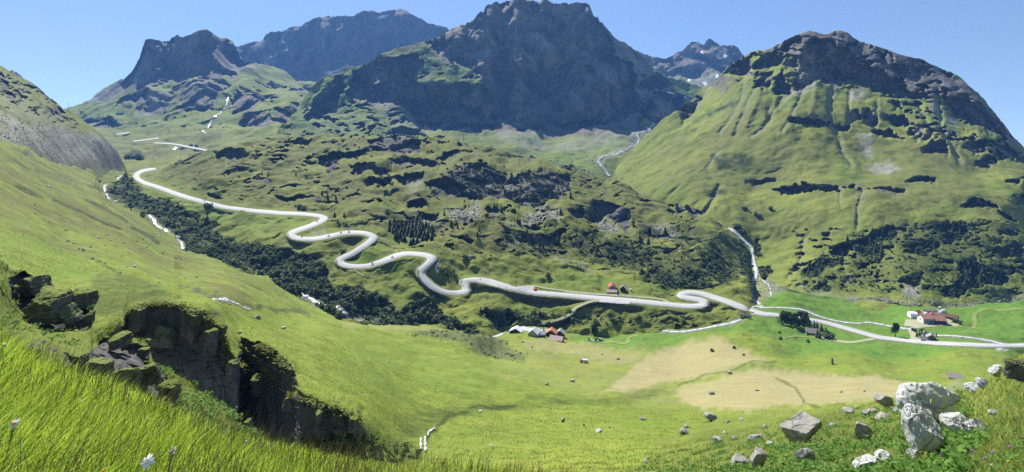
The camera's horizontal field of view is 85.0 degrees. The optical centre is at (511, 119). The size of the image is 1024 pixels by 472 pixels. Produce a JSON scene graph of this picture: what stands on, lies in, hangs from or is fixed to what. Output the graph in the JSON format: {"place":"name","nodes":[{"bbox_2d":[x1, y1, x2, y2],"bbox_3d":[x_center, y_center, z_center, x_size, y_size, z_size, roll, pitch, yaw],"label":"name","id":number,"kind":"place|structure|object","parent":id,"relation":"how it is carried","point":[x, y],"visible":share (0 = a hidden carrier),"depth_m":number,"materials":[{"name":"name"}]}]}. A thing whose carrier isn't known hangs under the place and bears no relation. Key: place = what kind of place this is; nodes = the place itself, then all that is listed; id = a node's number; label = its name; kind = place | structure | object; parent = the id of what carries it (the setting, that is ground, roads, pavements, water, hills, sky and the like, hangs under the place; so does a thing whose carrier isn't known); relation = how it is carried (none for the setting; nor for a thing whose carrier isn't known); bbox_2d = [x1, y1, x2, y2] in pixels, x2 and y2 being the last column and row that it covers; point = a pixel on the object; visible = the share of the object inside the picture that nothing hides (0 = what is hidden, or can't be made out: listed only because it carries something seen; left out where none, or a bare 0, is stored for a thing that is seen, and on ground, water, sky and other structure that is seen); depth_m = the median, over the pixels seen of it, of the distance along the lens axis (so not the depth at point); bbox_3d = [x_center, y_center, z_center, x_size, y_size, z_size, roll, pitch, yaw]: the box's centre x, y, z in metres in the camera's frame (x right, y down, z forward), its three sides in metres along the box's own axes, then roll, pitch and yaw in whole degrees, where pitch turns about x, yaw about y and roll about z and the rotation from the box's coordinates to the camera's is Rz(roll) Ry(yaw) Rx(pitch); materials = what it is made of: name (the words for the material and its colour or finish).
{"place":"outdoors","nodes":[
{"label":"outdoors","id":0,"kind":"place"},
{"bbox_2d":[0,66,127,180],"bbox_3d":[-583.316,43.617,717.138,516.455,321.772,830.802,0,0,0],"label":"hill","id":1,"kind":"structure","parent":0,"point":[25,101],"depth_m":712.73,"materials":[{"name":"plant"}]},
{"bbox_2d":[0,113,110,162],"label":"rubble","id":2,"kind":"object","parent":1,"relation":"on","point":[43,138],"visible":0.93,"depth_m":556.50,"materials":[{"name":"stone"}]},
{"bbox_2d":[0,259,301,451],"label":"crag ground","id":3,"kind":"structure","parent":0,"point":[133,358],"depth_m":37.30,"materials":[{"name":"plant"}]},
{"bbox_2d":[12,283,23,294],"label":"crag","id":4,"kind":"structure","parent":3,"relation":"on","point":[18,289],"depth_m":42.98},
{"bbox_2d":[18,274,54,296],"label":"crag","id":5,"kind":"structure","parent":3,"relation":"on","point":[34,285],"depth_m":43.50,"materials":[{"name":"stone"}]},
{"bbox_2d":[22,285,73,324],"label":"crag","id":6,"kind":"structure","parent":3,"relation":"on","point":[49,303],"depth_m":41.13,"materials":[{"name":"stone"}]},
{"bbox_2d":[54,302,83,324],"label":"crag","id":7,"kind":"structure","parent":3,"relation":"on","point":[70,313],"depth_m":41.66,"materials":[{"name":"stone"}]},
{"bbox_2d":[69,351,89,368],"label":"crag","id":8,"kind":"structure","parent":3,"relation":"on","point":[77,358],"depth_m":31.32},
{"bbox_2d":[71,286,99,310],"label":"crag","id":9,"kind":"structure","parent":3,"relation":"on","point":[84,295],"depth_m":45.17,"materials":[{"name":"stone"}]},
{"bbox_2d":[81,310,95,327],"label":"crag","id":10,"kind":"structure","parent":3,"relation":"on","point":[88,319],"depth_m":42.48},
{"bbox_2d":[82,357,114,380],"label":"crag","id":11,"kind":"structure","parent":3,"relation":"on","point":[102,361],"depth_m":30.50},
{"bbox_2d":[107,330,133,350],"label":"crag","id":12,"kind":"structure","parent":3,"relation":"on","point":[119,340],"depth_m":36.17,"materials":[{"name":"stone"}]},
{"bbox_2d":[109,368,140,390],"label":"crag","id":13,"kind":"structure","parent":3,"relation":"on","point":[135,375],"depth_m":29.97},
{"bbox_2d":[0,254,263,437],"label":"herbs","id":14,"kind":"object","parent":3,"relation":"on","point":[201,404],"visible":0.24,"depth_m":35.95,"materials":[{"name":"green plant"}]},
{"bbox_2d":[137,347,150,356],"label":"crag","id":15,"kind":"structure","parent":3,"relation":"on","point":[143,351],"depth_m":36.78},
{"bbox_2d":[140,363,164,387],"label":"crag","id":16,"kind":"structure","parent":3,"relation":"on","point":[148,371],"depth_m":33.44,"materials":[{"name":"stone"}]},
{"bbox_2d":[157,379,181,403],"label":"crag","id":17,"kind":"structure","parent":3,"relation":"on","point":[171,387],"depth_m":33.30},
{"bbox_2d":[117,132,205,150],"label":"road","id":18,"kind":"structure","parent":0,"point":[165,143],"depth_m":1404.42,"materials":[{"name":"asphalt"}]},
{"bbox_2d":[64,29,315,171],"bbox_3d":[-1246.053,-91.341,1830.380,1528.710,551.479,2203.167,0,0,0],"label":"mountain","id":19,"kind":"structure","parent":0,"point":[176,89],"depth_m":1934.57,"materials":[{"name":"plant"}]},
{"bbox_2d":[173,93,229,148],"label":"waterfall","id":20,"kind":"structure","parent":19,"relation":"on","point":[214,116],"depth_m":1709.15,"materials":[{"name":"white liquid"}]},
{"bbox_2d":[0,300,534,471],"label":"meadow","id":21,"kind":"structure","parent":0,"point":[360,462],"depth_m":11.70,"materials":[{"name":"plant"}]},
{"bbox_2d":[8,418,19,450],"bbox_3d":[-1.515,1.039,1.670,0.083,0.282,0.023,0,0,0],"label":"daisy","id":22,"kind":"object","parent":21,"relation":"on","point":[15,422],"visible":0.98,"depth_m":1.67,"materials":[{"name":"white plant"}]},
{"bbox_2d":[139,454,155,471],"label":"white flower","id":23,"kind":"object","parent":21,"relation":"on","point":[145,463],"visible":1,"depth_m":1.56,"materials":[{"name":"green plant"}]},
{"bbox_2d":[167,446,175,471],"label":"seed head plant","id":24,"kind":"object","parent":21,"relation":"on","point":[172,451],"visible":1,"depth_m":1.85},
{"bbox_2d":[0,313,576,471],"bbox_3d":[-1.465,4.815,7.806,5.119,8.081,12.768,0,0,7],"label":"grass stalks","id":25,"kind":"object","parent":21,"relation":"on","point":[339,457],"depth_m":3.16,"materials":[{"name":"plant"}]},
{"bbox_2d":[104,170,439,320],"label":"stream","id":26,"kind":"structure","parent":0,"point":[307,296],"depth_m":421.33,"materials":[{"name":"white liquid"}]},
{"bbox_2d":[236,9,448,81],"bbox_3d":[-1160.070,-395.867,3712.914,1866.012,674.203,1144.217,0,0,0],"label":"mountain","id":27,"kind":"structure","parent":0,"point":[315,49],"depth_m":3516.79,"materials":[{"name":"stone"}]},
{"bbox_2d":[98,133,753,337],"bbox_3d":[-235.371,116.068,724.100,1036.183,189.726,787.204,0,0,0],"label":"hill","id":28,"kind":"structure","parent":0,"point":[358,176],"depth_m":546.24,"materials":[{"name":"plant"}]},
{"bbox_2d":[109,176,475,332],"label":"alder thicket","id":29,"kind":"object","parent":28,"relation":"on","point":[238,260],"visible":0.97,"depth_m":419.61,"materials":[{"name":"green plant"}]},
{"bbox_2d":[294,161,754,326],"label":"alder thicket","id":30,"kind":"object","parent":28,"relation":"on","point":[681,280],"visible":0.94,"depth_m":500.26,"materials":[{"name":"green plant"}]},
{"bbox_2d":[449,201,679,269],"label":"rubble","id":31,"kind":"object","parent":28,"relation":"on","point":[550,220],"visible":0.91,"depth_m":551.22,"materials":[{"name":"stone"}]},
{"bbox_2d":[607,282,616,289],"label":"barn","id":32,"kind":"structure","parent":28,"relation":"on","point":[611,285],"depth_m":427.64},
{"bbox_2d":[488,220,741,326],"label":"dwarf shrubs","id":33,"kind":"object","parent":28,"relation":"on","point":[601,317],"visible":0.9,"depth_m":496.24,"materials":[{"name":"plant"}]},
{"bbox_2d":[739,310,753,318],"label":"road bridge","id":34,"kind":"structure","parent":28,"relation":"on","point":[745,315],"depth_m":382.24,"materials":[{"name":"concrete"}]},
{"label":"power pylon","id":35,"kind":"object","parent":28,"relation":"on","visible":0},
{"bbox_2d":[469,131,615,180],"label":"power line","id":36,"kind":"object","parent":35,"relation":"hanging from","point":[547,160],"visible":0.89,"depth_m":757.56,"materials":[{"name":"grey metal"}]},
{"bbox_2d":[277,0,701,180],"bbox_3d":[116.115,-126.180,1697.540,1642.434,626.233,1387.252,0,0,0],"label":"mountain","id":37,"kind":"structure","parent":0,"point":[543,78],"depth_m":1802.23,"materials":[{"name":"stone"}]},
{"bbox_2d":[343,120,598,165],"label":"rubble","id":38,"kind":"object","parent":37,"relation":"on","point":[515,151],"visible":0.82,"depth_m":1361.11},
{"bbox_2d":[0,141,1023,471],"bbox_3d":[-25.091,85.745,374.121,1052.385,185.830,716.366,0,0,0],"label":"meadow ground","id":39,"kind":"structure","parent":0,"point":[660,375],"depth_m":170.80,"materials":[{"name":"plant"}]},
{"bbox_2d":[128,305,146,332],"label":"crag","id":40,"kind":"structure","parent":39,"relation":"on","point":[136,323],"depth_m":58.29,"materials":[{"name":"stone"}]},
{"bbox_2d":[150,324,176,348],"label":"crag","id":41,"kind":"structure","parent":39,"relation":"on","point":[164,337],"depth_m":58.31,"materials":[{"name":"stone"}]},
{"bbox_2d":[180,307,202,343],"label":"crag","id":42,"kind":"structure","parent":39,"relation":"on","point":[191,324],"depth_m":57.62,"materials":[{"name":"stone"}]},
{"bbox_2d":[203,328,219,356],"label":"crag","id":43,"kind":"structure","parent":39,"relation":"on","point":[211,340],"depth_m":56.12,"materials":[{"name":"stone"}]},
{"bbox_2d":[215,323,227,335],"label":"crag","id":44,"kind":"structure","parent":39,"relation":"on","point":[222,327],"depth_m":57.56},
{"bbox_2d":[225,359,240,382],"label":"crag","id":45,"kind":"structure","parent":39,"relation":"on","point":[232,372],"depth_m":54.31,"materials":[{"name":"stone"}]},
{"bbox_2d":[125,299,364,422],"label":"herbs","id":46,"kind":"object","parent":39,"relation":"on","point":[154,303],"visible":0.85,"depth_m":57.20,"materials":[{"name":"plant"}]},
{"bbox_2d":[250,372,264,397],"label":"crag","id":47,"kind":"structure","parent":39,"relation":"on","point":[257,382],"depth_m":60.83,"materials":[{"name":"stone"}]},
{"bbox_2d":[252,341,292,370],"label":"herbs","id":48,"kind":"object","parent":39,"relation":"on","point":[279,360],"visible":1,"depth_m":61.30,"materials":[{"name":"plant"}]},
{"bbox_2d":[271,362,278,371],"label":"crag","id":49,"kind":"structure","parent":39,"relation":"on","point":[275,367],"depth_m":60.38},
{"bbox_2d":[282,395,293,411],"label":"crag","id":50,"kind":"structure","parent":39,"relation":"on","point":[288,402],"depth_m":55.82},
{"bbox_2d":[315,407,325,424],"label":"crag","id":51,"kind":"structure","parent":39,"relation":"on","point":[319,415],"depth_m":45.74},
{"bbox_2d":[330,414,344,423],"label":"crag","id":52,"kind":"structure","parent":39,"relation":"on","point":[339,418],"depth_m":46.25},
{"bbox_2d":[259,431,421,464],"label":"dwarf shrubs","id":53,"kind":"object","parent":39,"relation":"on","point":[372,448],"visible":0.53,"depth_m":46.91,"materials":[{"name":"green plant"}]},
{"bbox_2d":[347,415,357,433],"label":"crag","id":54,"kind":"structure","parent":39,"relation":"on","point":[352,426],"depth_m":45.82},
{"bbox_2d":[420,426,434,450],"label":"waterfall","id":55,"kind":"structure","parent":39,"relation":"on","point":[425,446],"depth_m":60.31,"materials":[{"name":"white liquid"}]},
{"bbox_2d":[411,329,521,361],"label":"dwarf shrubs","id":56,"kind":"object","parent":39,"relation":"on","point":[455,338],"visible":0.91,"depth_m":273.44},
{"bbox_2d":[509,325,523,332],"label":"house","id":57,"kind":"structure","parent":39,"relation":"on","point":[517,329],"depth_m":340.79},
{"bbox_2d":[527,326,540,336],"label":"house","id":58,"kind":"structure","parent":39,"relation":"on","point":[535,331],"depth_m":331.99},
{"bbox_2d":[545,327,557,335],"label":"house","id":59,"kind":"structure","parent":39,"relation":"on","point":[551,331],"depth_m":343.16,"materials":[{"name":"orange tile"}]},
{"bbox_2d":[549,335,563,341],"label":"barn","id":60,"kind":"structure","parent":39,"relation":"on","point":[557,338],"depth_m":337.15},
{"bbox_2d":[557,328,565,337],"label":"house","id":61,"kind":"structure","parent":39,"relation":"on","point":[561,332],"depth_m":354.09,"materials":[{"name":"stone"}]},
{"bbox_2d":[591,323,598,336],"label":"broadleaf tree","id":62,"kind":"object","parent":39,"relation":"on","point":[594,328],"visible":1,"depth_m":366.15,"materials":[{"name":"green plant"}]},
{"bbox_2d":[776,312,786,324],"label":"broadleaf tree","id":63,"kind":"object","parent":39,"relation":"on","point":[782,315],"visible":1,"depth_m":378.56,"materials":[{"name":"green plant"}]},
{"bbox_2d":[800,314,808,326],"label":"broadleaf tree","id":64,"kind":"object","parent":39,"relation":"on","point":[804,318],"visible":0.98,"depth_m":379.48,"materials":[{"name":"green plant"}]},
{"bbox_2d":[803,327,819,334],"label":"house","id":65,"kind":"structure","parent":39,"relation":"on","point":[811,331],"depth_m":367.68,"materials":[{"name":"stone"}]},
{"bbox_2d":[821,330,832,338],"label":"bush","id":66,"kind":"object","parent":39,"relation":"on","point":[826,334],"visible":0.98,"depth_m":359.21,"materials":[{"name":"green plant"}]},
{"bbox_2d":[890,323,899,336],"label":"broadleaf tree","id":67,"kind":"object","parent":39,"relation":"on","point":[895,326],"visible":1,"depth_m":366.38,"materials":[{"name":"green plant"}]},
{"bbox_2d":[907,311,917,318],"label":"tent hall","id":68,"kind":"structure","parent":39,"relation":"on","point":[911,314],"depth_m":393.51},
{"bbox_2d":[916,314,933,323],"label":"farmhouse","id":69,"kind":"object","parent":39,"relation":"on","point":[926,318],"visible":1,"depth_m":383.21,"materials":[{"name":"paint"}]},
{"bbox_2d":[925,332,936,340],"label":"house","id":70,"kind":"structure","parent":39,"relation":"on","point":[931,336],"depth_m":352.38,"materials":[{"name":"stone"}]},
{"bbox_2d":[932,315,946,323],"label":"barn","id":71,"kind":"structure","parent":39,"relation":"on","point":[940,319],"depth_m":382.59,"materials":[{"name":"red tile"}]},
{"bbox_2d":[940,312,958,320],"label":"barn","id":72,"kind":"structure","parent":39,"relation":"on","point":[949,316],"depth_m":392.96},
{"bbox_2d":[946,371,962,378],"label":"hut","id":73,"kind":"object","parent":39,"relation":"on","point":[952,375],"visible":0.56,"depth_m":231.94,"materials":[{"name":"stone"}]},
{"bbox_2d":[0,0,1023,146],"label":"sky","id":74,"kind":"structure","parent":0,"point":[71,50],"materials":[{"name":"blue"}]},
{"bbox_2d":[328,202,724,275],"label":"path","id":75,"kind":"structure","parent":0,"point":[329,205],"depth_m":517.75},
{"bbox_2d":[102,122,1009,343],"bbox_3d":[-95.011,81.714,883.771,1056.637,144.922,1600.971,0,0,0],"label":"river bank","id":76,"kind":"structure","parent":0,"point":[305,298],"depth_m":397.48,"materials":[{"name":"stone"}]},
{"bbox_2d":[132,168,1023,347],"bbox_3d":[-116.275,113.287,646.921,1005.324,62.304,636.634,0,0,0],"label":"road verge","id":77,"kind":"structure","parent":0,"point":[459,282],"depth_m":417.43,"materials":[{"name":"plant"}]},
{"bbox_2d":[134,168,1023,347],"bbox_3d":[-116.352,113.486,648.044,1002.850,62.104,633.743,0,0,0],"label":"road","id":78,"kind":"structure","parent":0,"point":[431,285],"depth_m":415.49,"materials":[{"name":"asphalt"}]},
{"bbox_2d":[137,168,1023,346],"bbox_3d":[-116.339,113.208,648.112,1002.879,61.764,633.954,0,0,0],"label":"road marking","id":79,"kind":"object","parent":78,"relation":"on","point":[523,288],"visible":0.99,"depth_m":414.65,"materials":[{"name":"paint"}]},
{"bbox_2d":[523,286,668,324],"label":"path","id":80,"kind":"structure","parent":0,"point":[573,309],"depth_m":418.08,"materials":[{"name":"gravel"}]},
{"bbox_2d":[597,123,654,175],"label":"stream","id":81,"kind":"structure","parent":0,"point":[600,164],"depth_m":1382.59,"materials":[{"name":"white liquid"}]},
{"bbox_2d":[636,39,743,87],"bbox_3d":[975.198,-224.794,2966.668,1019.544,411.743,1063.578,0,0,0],"label":"mountain","id":82,"kind":"structure","parent":0,"point":[707,63],"depth_m":2863.09,"materials":[{"name":"stone"}]},
{"bbox_2d":[492,306,1005,343],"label":"river","id":83,"kind":"structure","parent":0,"point":[526,328],"depth_m":370.83,"materials":[{"name":"white liquid"}]},
{"bbox_2d":[728,228,771,304],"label":"stream","id":84,"kind":"structure","parent":0,"point":[753,262],"depth_m":539.52,"materials":[{"name":"white liquid"}]},
{"bbox_2d":[593,308,1023,343],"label":"path","id":85,"kind":"structure","parent":0,"point":[974,319],"depth_m":372.33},
{"bbox_2d":[609,351,1023,471],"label":"slope ground","id":86,"kind":"structure","parent":0,"point":[720,426],"depth_m":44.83,"materials":[{"name":"plant"}]},
{"bbox_2d":[704,412,716,420],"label":"boulder","id":87,"kind":"object","parent":86,"relation":"on","point":[710,416],"visible":0.94,"depth_m":90.81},
{"bbox_2d":[730,453,748,464],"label":"boulder","id":88,"kind":"object","parent":86,"relation":"on","point":[737,457],"visible":0.72,"depth_m":22.27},
{"bbox_2d":[747,434,762,440],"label":"boulder","id":89,"kind":"object","parent":86,"relation":"on","point":[752,436],"visible":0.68,"depth_m":39.35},
{"bbox_2d":[750,447,766,468],"bbox_3d":[8.632,11.887,19.576,0.686,0.667,0.466,0,0,-31],"label":"boulder","id":90,"kind":"object","parent":86,"relation":"on","point":[758,456],"visible":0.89,"depth_m":19.37,"materials":[{"name":"stone"}]},
{"bbox_2d":[780,410,821,443],"bbox_3d":[12.513,13.359,24.118,1.511,0.882,1.092,-25,24,-14],"label":"boulder","id":91,"kind":"object","parent":86,"relation":"on","point":[800,425],"visible":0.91,"depth_m":23.90,"materials":[{"name":"stone"}]},
{"bbox_2d":[795,448,815,460],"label":"boulder","id":92,"kind":"object","parent":86,"relation":"on","point":[806,453],"visible":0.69,"depth_m":16.07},
{"bbox_2d":[635,386,981,471],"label":"herbs","id":93,"kind":"object","parent":86,"relation":"on","point":[955,450],"visible":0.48,"depth_m":17.14,"materials":[{"name":"green plant"}]},
{"bbox_2d":[678,405,999,471],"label":"herbs","id":94,"kind":"object","parent":86,"relation":"on","point":[971,437],"visible":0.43,"depth_m":15.58,"materials":[{"name":"green plant"}]},
{"bbox_2d":[855,421,873,439],"bbox_3d":[13.211,11.756,20.999,0.796,0.649,0.549,16,-8,-29],"label":"boulder","id":95,"kind":"object","parent":86,"relation":"on","point":[862,430],"visible":0.82,"depth_m":20.87,"materials":[{"name":"stone"}]},
{"bbox_2d":[852,454,877,469],"bbox_3d":[7.955,7.763,12.583,0.492,0.418,0.478,0,0,33],"label":"boulder","id":96,"kind":"object","parent":86,"relation":"on","point":[866,459],"visible":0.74,"depth_m":12.49,"materials":[{"name":"stone"}]},
{"bbox_2d":[862,408,876,415],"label":"boulder","id":97,"kind":"object","parent":86,"relation":"on","point":[867,411],"visible":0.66,"depth_m":39.26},
{"bbox_2d":[875,412,889,420],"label":"boulder","id":98,"kind":"object","parent":86,"relation":"on","point":[881,414],"visible":0.53,"depth_m":31.76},
{"bbox_2d":[873,393,893,407],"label":"boulder","id":99,"kind":"object","parent":86,"relation":"on","point":[884,400],"visible":0.94,"depth_m":41.09,"materials":[{"name":"stone"}]},
{"bbox_2d":[874,449,893,462],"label":"boulder","id":100,"kind":"object","parent":86,"relation":"on","point":[884,453],"visible":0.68,"depth_m":13.29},
{"bbox_2d":[906,448,920,458],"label":"boulder","id":101,"kind":"object","parent":86,"relation":"on","point":[910,451],"visible":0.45,"depth_m":11.76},
{"bbox_2d":[901,403,944,451],"bbox_3d":[8.214,6.177,11.154,0.653,0.854,0.635,-4,-13,19],"label":"boulder","id":102,"kind":"object","parent":86,"relation":"on","point":[921,428],"visible":0.98,"depth_m":11.03,"materials":[{"name":"stone"}]},
{"bbox_2d":[895,382,961,423],"bbox_3d":[12.783,8.725,17.184,1.838,1.658,1.528,-9,11,-20],"label":"boulder","id":103,"kind":"object","parent":86,"relation":"on","point":[935,400],"visible":0.7,"depth_m":16.70,"materials":[{"name":"stone"}]},
{"bbox_2d":[939,412,967,431],"bbox_3d":[10.277,7.065,12.928,0.552,0.490,0.491,0,0,-6],"label":"boulder","id":104,"kind":"object","parent":86,"relation":"on","point":[950,421],"visible":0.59,"depth_m":12.89,"materials":[{"name":"stone"}]},
{"bbox_2d":[963,382,978,392],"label":"boulder","id":105,"kind":"object","parent":86,"relation":"on","point":[970,386],"visible":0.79,"depth_m":25.73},
{"bbox_2d":[961,418,986,432],"bbox_3d":[8.925,5.971,10.720,0.458,0.393,0.340,0,0,2],"label":"boulder","id":106,"kind":"object","parent":86,"relation":"on","point":[972,423],"visible":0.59,"depth_m":10.73,"materials":[{"name":"stone"}]},
{"bbox_2d":[975,377,987,387],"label":"boulder","id":107,"kind":"object","parent":86,"relation":"on","point":[981,382],"visible":0.78,"depth_m":22.59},
{"bbox_2d":[960,360,1023,471],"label":"herbs","id":108,"kind":"object","parent":86,"relation":"on","point":[999,461],"visible":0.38,"depth_m":6.18,"materials":[{"name":"green plant"}]},
{"bbox_2d":[987,364,1003,376],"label":"boulder","id":109,"kind":"object","parent":86,"relation":"on","point":[995,370],"visible":0.8,"depth_m":18.75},
{"bbox_2d":[1004,357,1023,382],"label":"boulder","id":110,"kind":"object","parent":86,"relation":"on","point":[1013,368],"visible":1,"depth_m":11.26,"materials":[{"name":"stone"}]},
{"bbox_2d":[612,30,1023,310],"bbox_3d":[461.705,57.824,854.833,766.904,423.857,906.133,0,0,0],"label":"mountain","id":111,"kind":"structure","parent":0,"point":[820,143],"depth_m":709.77,"materials":[{"name":"plant"}]},
{"bbox_2d":[750,275,1023,306],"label":"rubble","id":112,"kind":"object","parent":111,"relation":"on","point":[897,302],"visible":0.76,"depth_m":437.53,"materials":[{"name":"stone"}]},
{"bbox_2d":[756,193,1023,297],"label":"alder thicket","id":113,"kind":"object","parent":111,"relation":"on","point":[958,291],"visible":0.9,"depth_m":495.25,"materials":[{"name":"green plant"}]},
{"bbox_2d":[798,221,1022,294],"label":"dwarf shrubs","id":114,"kind":"object","parent":111,"relation":"on","point":[949,254],"visible":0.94,"depth_m":477.25,"materials":[{"name":"plant"}]},
{"bbox_2d":[822,309,958,342],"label":"path","id":115,"kind":"structure","parent":0,"point":[916,324],"depth_m":378.69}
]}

